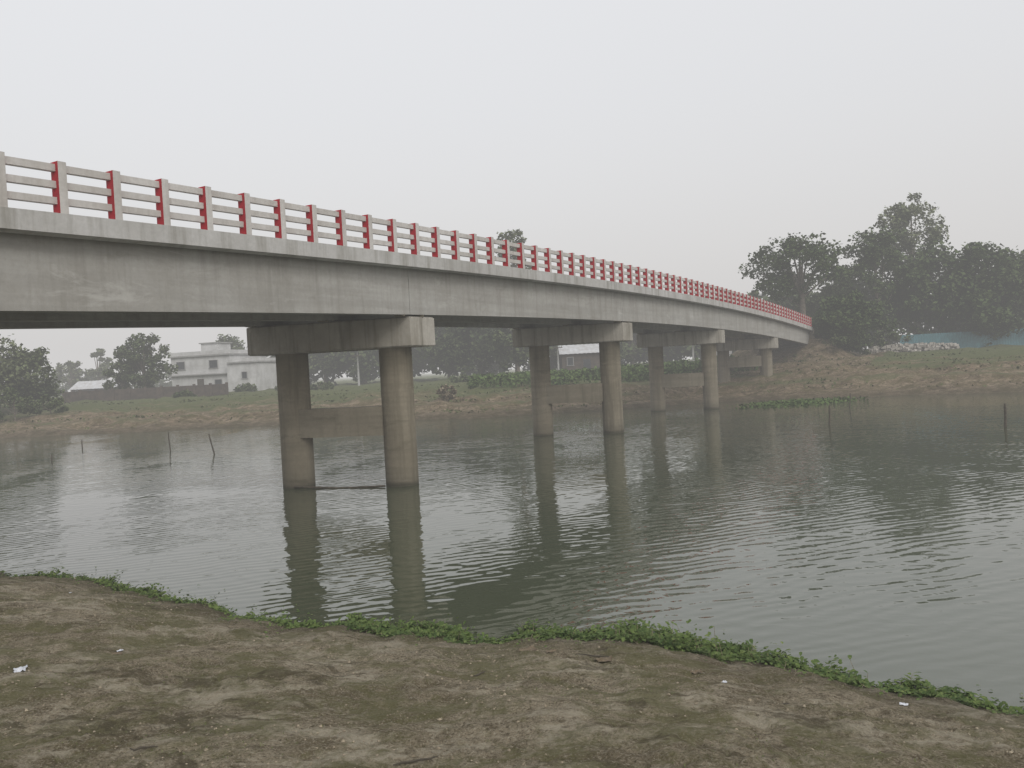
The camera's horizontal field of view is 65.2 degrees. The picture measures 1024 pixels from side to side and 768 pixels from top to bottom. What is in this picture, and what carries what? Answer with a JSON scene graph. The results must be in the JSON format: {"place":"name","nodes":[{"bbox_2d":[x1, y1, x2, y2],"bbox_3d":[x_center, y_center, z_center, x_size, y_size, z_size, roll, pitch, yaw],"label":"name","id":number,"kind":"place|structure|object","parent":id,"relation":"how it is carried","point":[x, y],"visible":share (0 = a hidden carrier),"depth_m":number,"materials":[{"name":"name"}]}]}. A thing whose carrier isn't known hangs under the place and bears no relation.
{"place":"outdoors","nodes":[
{"label":"outdoors","id":0,"kind":"place"},
{"bbox_2d":[0,392,1023,711],"bbox_3d":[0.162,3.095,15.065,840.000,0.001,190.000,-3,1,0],"label":"water","id":1,"kind":"structure","parent":0,"point":[880,538],"depth_m":17.30,"materials":[{"name":"grey liquid"}]},
{"bbox_2d":[208,434,214,453],"bbox_3d":[-14.355,3.188,38.467,0.381,1.613,0.097,-3,1,-3],"label":"bamboo stake","id":2,"kind":"object","parent":1,"relation":"in","point":[211,444],"visible":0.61,"depth_m":38.43,"materials":[{"name":"wood"}]},
{"bbox_2d":[294,485,385,488],"bbox_3d":[-5.291,3.161,24.509,3.002,0.132,0.068,-3,1,13],"label":"floating pole","id":3,"kind":"object","parent":1,"relation":"on","point":[317,487],"visible":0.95,"depth_m":24.50,"materials":[{"name":"brown wood"}]},
{"bbox_2d":[727,395,869,408],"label":"floating plants","id":4,"kind":"object","parent":1,"relation":"on","point":[805,401],"visible":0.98,"depth_m":53.90,"materials":[{"name":"green plant"}]},
{"bbox_2d":[1004,403,1006,426],"bbox_3d":[19.755,1.554,32.036,0.123,1.556,0.145,-3,1,0],"label":"bamboo stake","id":5,"kind":"object","parent":1,"relation":"in","point":[1005,417],"visible":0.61,"depth_m":31.98,"materials":[{"name":"wood"}]},
{"bbox_2d":[0,335,1023,767],"bbox_3d":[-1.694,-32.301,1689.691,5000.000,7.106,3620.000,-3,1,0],"label":"ground","id":6,"kind":"structure","parent":0,"point":[852,737],"depth_m":6.93,"materials":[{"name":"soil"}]},
{"bbox_2d":[0,386,35,420],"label":"bush","id":7,"kind":"object","parent":6,"relation":"on","point":[21,407],"visible":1,"depth_m":69.78,"materials":[{"name":"green plant"}]},
{"bbox_2d":[13,665,27,672],"bbox_3d":[-4.489,2.600,7.298,0.113,0.024,0.157,-4,1,-28],"label":"plastic wrapper","id":8,"kind":"object","parent":6,"relation":"on","point":[19,669],"visible":1,"depth_m":7.31,"materials":[{"name":"white plastic"}]},
{"bbox_2d":[0,334,43,408],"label":"tree","id":9,"kind":"object","parent":6,"relation":"on","point":[10,373],"visible":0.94,"depth_m":76.89,"materials":[{"name":"green plant"}]},
{"bbox_2d":[1,346,64,408],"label":"tree","id":10,"kind":"object","parent":6,"relation":"on","point":[37,361],"visible":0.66,"depth_m":79.02,"materials":[{"name":"green plant"}]},
{"bbox_2d":[28,394,68,414],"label":"bush","id":11,"kind":"object","parent":6,"relation":"on","point":[51,404],"visible":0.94,"depth_m":71.53,"materials":[{"name":"green plant"}]},
{"bbox_2d":[55,360,91,391],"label":"tree","id":12,"kind":"object","parent":6,"relation":"on","point":[72,379],"visible":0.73,"depth_m":149.60,"materials":[{"name":"green plant"}]},
{"bbox_2d":[87,348,112,380],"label":"tree","id":13,"kind":"object","parent":6,"relation":"on","point":[97,371],"visible":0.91,"depth_m":149.73,"materials":[{"name":"green plant"}]},
{"bbox_2d":[69,380,132,391],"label":"shed","id":14,"kind":"structure","parent":6,"relation":"on","point":[87,385],"depth_m":125.63,"materials":[{"name":"metal"}]},
{"bbox_2d":[101,344,139,389],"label":"tree","id":15,"kind":"object","parent":6,"relation":"on","point":[118,379],"visible":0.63,"depth_m":97.86,"materials":[{"name":"green plant"}]},
{"bbox_2d":[130,745,157,750],"bbox_3d":[-2.474,2.441,5.365,0.182,0.019,0.041,-3,1,-6],"label":"twig","id":16,"kind":"object","parent":6,"relation":"on","point":[140,747],"visible":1,"depth_m":5.37,"materials":[{"name":"brown wood"}]},
{"bbox_2d":[62,382,228,402],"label":"boundary wall","id":17,"kind":"structure","parent":6,"relation":"on","point":[210,389],"depth_m":89.99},
{"bbox_2d":[117,332,178,387],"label":"tree","id":18,"kind":"object","parent":6,"relation":"on","point":[132,351],"visible":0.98,"depth_m":96.36,"materials":[{"name":"green plant"}]},
{"bbox_2d":[171,388,197,397],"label":"bush","id":19,"kind":"object","parent":6,"relation":"on","point":[186,392],"visible":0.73,"depth_m":85.60,"materials":[{"name":"green plant"}]},
{"bbox_2d":[168,342,276,391],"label":"house","id":20,"kind":"structure","parent":6,"relation":"on","point":[216,362],"depth_m":106.52,"materials":[{"name":"paint"}]},
{"bbox_2d":[176,361,185,369],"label":"window","id":21,"kind":"structure","parent":20,"relation":"in","point":[181,365],"depth_m":107.50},
{"bbox_2d":[197,379,203,384],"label":"window","id":22,"kind":"structure","parent":20,"relation":"in","point":[199,381],"depth_m":106.87,"materials":[{"name":"grey glass"}]},
{"bbox_2d":[208,359,217,368],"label":"window","id":23,"kind":"structure","parent":20,"relation":"in","point":[212,363],"depth_m":106.32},
{"bbox_2d":[214,379,221,383],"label":"window","id":24,"kind":"structure","parent":20,"relation":"in","point":[217,381],"depth_m":106.20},
{"bbox_2d":[241,371,247,378],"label":"window","id":25,"kind":"structure","parent":20,"relation":"in","point":[244,375],"depth_m":104.34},
{"bbox_2d":[215,334,246,349],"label":"tree","id":26,"kind":"object","parent":6,"relation":"on","point":[234,340],"visible":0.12,"depth_m":131.38,"materials":[{"name":"green plant"}]},
{"bbox_2d":[233,382,257,391],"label":"bush","id":27,"kind":"object","parent":6,"relation":"on","point":[248,386],"visible":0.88,"depth_m":96.55,"materials":[{"name":"green plant"}]},
{"bbox_2d":[266,356,320,374],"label":"tree","id":28,"kind":"object","parent":6,"relation":"on","point":[309,370],"visible":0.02,"depth_m":117.19,"materials":[{"name":"green plant"}]},
{"bbox_2d":[310,381,333,389],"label":"bush","id":29,"kind":"object","parent":6,"relation":"on","point":[326,385],"visible":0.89,"depth_m":91.39,"materials":[{"name":"green plant"}]},
{"bbox_2d":[308,352,354,382],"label":"tree","id":30,"kind":"object","parent":6,"relation":"on","point":[322,364],"visible":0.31,"depth_m":111.59,"materials":[{"name":"green plant"}]},
{"bbox_2d":[322,350,379,383],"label":"tree","id":31,"kind":"object","parent":6,"relation":"on","point":[366,364],"visible":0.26,"depth_m":109.08,"materials":[{"name":"green plant"}]},
{"bbox_2d":[353,352,361,385],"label":"utility pole","id":32,"kind":"object","parent":6,"relation":"on","point":[357,355],"visible":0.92,"depth_m":95.88,"materials":[{"name":"grey concrete"}]},
{"bbox_2d":[371,335,438,377],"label":"tree","id":33,"kind":"object","parent":6,"relation":"on","point":[419,362],"visible":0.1,"depth_m":114.50,"materials":[{"name":"green plant"}]},
{"bbox_2d":[0,151,816,488],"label":"bridge","id":34,"kind":"structure","parent":6,"relation":"on","point":[286,301],"depth_m":24.02,"materials":[{"name":"concrete"}]},
{"bbox_2d":[393,756,437,764],"bbox_3d":[-0.625,2.459,5.227,0.301,0.022,0.033,-3,1,-17],"label":"twig","id":35,"kind":"object","parent":6,"relation":"on","point":[413,761],"visible":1,"depth_m":5.21,"materials":[{"name":"brown wood"}]},
{"bbox_2d":[436,384,456,400],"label":"bush","id":36,"kind":"object","parent":6,"relation":"on","point":[446,395],"visible":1,"depth_m":65.49,"materials":[{"name":"green plant"}]},
{"bbox_2d":[415,327,478,377],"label":"tree","id":37,"kind":"object","parent":6,"relation":"on","point":[433,352],"visible":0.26,"depth_m":105.85,"materials":[{"name":"green plant"}]},
{"bbox_2d":[447,373,470,382],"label":"bush","id":38,"kind":"object","parent":6,"relation":"on","point":[464,377],"visible":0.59,"depth_m":88.50,"materials":[{"name":"green plant"}]},
{"bbox_2d":[435,327,511,374],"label":"tree","id":39,"kind":"object","parent":6,"relation":"on","point":[476,349],"visible":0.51,"depth_m":102.27,"materials":[{"name":"green plant"}]},
{"bbox_2d":[1,265,1018,395],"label":"woodland","id":40,"kind":"object","parent":6,"relation":"on","point":[314,378],"visible":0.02,"depth_m":119.47,"materials":[{"name":"green plant"}]},
{"bbox_2d":[0,578,1022,767],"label":"soil clods","id":41,"kind":"object","parent":6,"relation":"on","point":[413,755],"visible":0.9,"depth_m":6.73,"materials":[{"name":"brown soil"}]},
{"bbox_2d":[0,335,1023,432],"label":"bank grass","id":42,"kind":"structure","parent":6,"relation":"on","point":[434,397],"depth_m":68.59,"materials":[{"name":"green plant"}]},
{"bbox_2d":[0,576,1023,767],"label":"dead straw","id":43,"kind":"object","parent":6,"relation":"on","point":[457,702],"visible":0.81,"depth_m":6.72,"materials":[{"name":"beige plant"}]},
{"bbox_2d":[0,566,1023,718],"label":"shoreline weeds","id":44,"kind":"object","parent":6,"relation":"on","point":[731,651],"visible":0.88,"depth_m":9.59,"materials":[{"name":"green plant"}]},
{"bbox_2d":[494,229,531,371],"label":"tree","id":45,"kind":"object","parent":6,"relation":"on","point":[512,234],"visible":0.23,"depth_m":95.38,"materials":[{"name":"green plant"}]},
{"bbox_2d":[483,328,550,371],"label":"tree","id":46,"kind":"object","parent":6,"relation":"on","point":[498,339],"visible":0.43,"depth_m":95.92,"materials":[{"name":"green plant"}]},
{"bbox_2d":[517,645,536,650],"bbox_3d":[0.168,2.840,8.566,0.205,0.022,0.142,-3,1,-20],"label":"dry leaf","id":47,"kind":"object","parent":6,"relation":"on","point":[531,647],"visible":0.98,"depth_m":8.59,"materials":[{"name":"brown plant"}]},
{"bbox_2d":[505,343,592,369],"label":"tree","id":48,"kind":"object","parent":6,"relation":"on","point":[553,360],"visible":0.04,"depth_m":106.42,"materials":[{"name":"green plant"}]},
{"bbox_2d":[553,345,561,369],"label":"utility pole","id":49,"kind":"object","parent":6,"relation":"on","point":[557,347],"visible":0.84,"depth_m":95.87,"materials":[{"name":"grey concrete"}]},
{"bbox_2d":[558,343,599,369],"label":"shed","id":50,"kind":"structure","parent":6,"relation":"on","point":[577,356],"depth_m":97.98,"materials":[{"name":"metal"}]},
{"bbox_2d":[567,357,573,365],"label":"window","id":51,"kind":"structure","parent":50,"relation":"in","point":[570,360],"depth_m":97.92,"materials":[{"name":"grey"}]},
{"bbox_2d":[583,359,590,368],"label":"door","id":52,"kind":"structure","parent":50,"relation":"in","point":[587,362],"depth_m":97.95,"materials":[{"name":"grey"}]},
{"bbox_2d":[576,653,608,656],"bbox_3d":[0.883,2.744,8.063,0.500,0.019,0.034,-3,1,22],"label":"twig","id":53,"kind":"object","parent":6,"relation":"on","point":[592,655],"visible":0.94,"depth_m":8.07,"materials":[{"name":"brown wood"}]},
{"bbox_2d":[592,656,613,661],"bbox_3d":[0.906,2.722,7.928,0.205,0.031,0.122,-3,1,-9],"label":"dry leaf","id":54,"kind":"object","parent":6,"relation":"on","point":[604,659],"visible":1,"depth_m":7.92,"materials":[{"name":"beige plant"}]},
{"bbox_2d":[466,354,758,388],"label":"crop plants","id":55,"kind":"object","parent":6,"relation":"on","point":[563,376],"visible":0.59,"depth_m":72.67,"materials":[{"name":"green plant"}]},
{"bbox_2d":[620,333,647,364],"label":"tree","id":56,"kind":"object","parent":6,"relation":"on","point":[632,354],"visible":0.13,"depth_m":111.87,"materials":[{"name":"green plant"}]},
{"bbox_2d":[645,345,700,362],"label":"tree","id":57,"kind":"object","parent":6,"relation":"on","point":[672,353],"visible":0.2,"depth_m":110.18,"materials":[{"name":"green plant"}]},
{"bbox_2d":[679,345,700,356],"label":"tree","id":58,"kind":"object","parent":6,"relation":"on","point":[687,350],"visible":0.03,"depth_m":106.77,"materials":[{"name":"green plant"}]},
{"bbox_2d":[692,345,694,360],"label":"utility pole","id":59,"kind":"object","parent":6,"relation":"on","point":[693,352],"visible":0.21,"depth_m":87.89,"materials":[{"name":"grey concrete"}]},
{"bbox_2d":[690,670,701,673],"bbox_3d":[1.745,2.722,7.581,0.115,0.018,0.079,-3,1,-16],"label":"dry leaf","id":60,"kind":"object","parent":6,"relation":"on","point":[695,671],"visible":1,"depth_m":7.58,"materials":[{"name":"brown plant"}]},
{"bbox_2d":[765,295,786,307],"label":"tree","id":61,"kind":"object","parent":6,"relation":"on","point":[782,304],"visible":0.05,"depth_m":97.50,"materials":[{"name":"green plant"}]},
{"bbox_2d":[738,231,849,314],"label":"tree","id":62,"kind":"object","parent":6,"relation":"on","point":[788,279],"visible":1,"depth_m":84.65,"materials":[{"name":"green plant"}]},
{"bbox_2d":[794,281,844,337],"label":"tree","id":63,"kind":"object","parent":6,"relation":"on","point":[811,306],"visible":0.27,"depth_m":91.30,"materials":[{"name":"green plant"}]},
{"bbox_2d":[812,320,837,336],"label":"bush","id":64,"kind":"object","parent":6,"relation":"on","point":[819,322],"visible":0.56,"depth_m":79.48,"materials":[{"name":"green plant"}]},
{"bbox_2d":[820,329,854,347],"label":"bush","id":65,"kind":"object","parent":6,"relation":"on","point":[845,338],"visible":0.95,"depth_m":77.50,"materials":[{"name":"green plant"}]},
{"bbox_2d":[809,289,899,349],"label":"tree","id":66,"kind":"object","parent":6,"relation":"on","point":[853,311],"visible":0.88,"depth_m":78.48,"materials":[{"name":"green plant"}]},
{"bbox_2d":[846,335,887,354],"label":"bush","id":67,"kind":"object","parent":6,"relation":"on","point":[865,349],"visible":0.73,"depth_m":78.90,"materials":[{"name":"green plant"}]},
{"bbox_2d":[826,225,931,344],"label":"tree","id":68,"kind":"object","parent":6,"relation":"on","point":[875,250],"visible":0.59,"depth_m":87.81,"materials":[{"name":"green plant"}]},
{"bbox_2d":[869,329,913,347],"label":"bush","id":69,"kind":"object","parent":6,"relation":"on","point":[889,336],"visible":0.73,"depth_m":83.53,"materials":[{"name":"green plant"}]},
{"bbox_2d":[859,192,949,334],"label":"tree","id":70,"kind":"object","parent":6,"relation":"on","point":[901,218],"visible":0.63,"depth_m":95.42,"materials":[{"name":"green plant"}]},
{"bbox_2d":[861,342,959,353],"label":"rubble wall","id":71,"kind":"structure","parent":6,"relation":"on","point":[905,347],"depth_m":82.67,"materials":[{"name":"stone"}]},
{"bbox_2d":[877,235,1009,334],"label":"tree","id":72,"kind":"object","parent":6,"relation":"on","point":[931,261],"visible":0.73,"depth_m":87.05,"materials":[{"name":"green plant"}]},
{"bbox_2d":[900,328,1023,347],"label":"sheet fence","id":73,"kind":"object","parent":6,"relation":"on","point":[966,339],"visible":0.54,"depth_m":86.49,"materials":[{"name":"metal"}]},
{"bbox_2d":[936,241,1023,346],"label":"tree","id":74,"kind":"object","parent":6,"relation":"on","point":[1000,317],"visible":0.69,"depth_m":85.39,"materials":[{"name":"green plant"}]},
{"bbox_2d":[989,249,1023,323],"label":"tree","id":75,"kind":"object","parent":6,"relation":"on","point":[1020,255],"visible":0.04,"depth_m":90.91,"materials":[{"name":"green plant"}]},
{"bbox_2d":[0,0,1023,393],"label":"sky","id":76,"kind":"structure","parent":0,"point":[678,138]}
]}

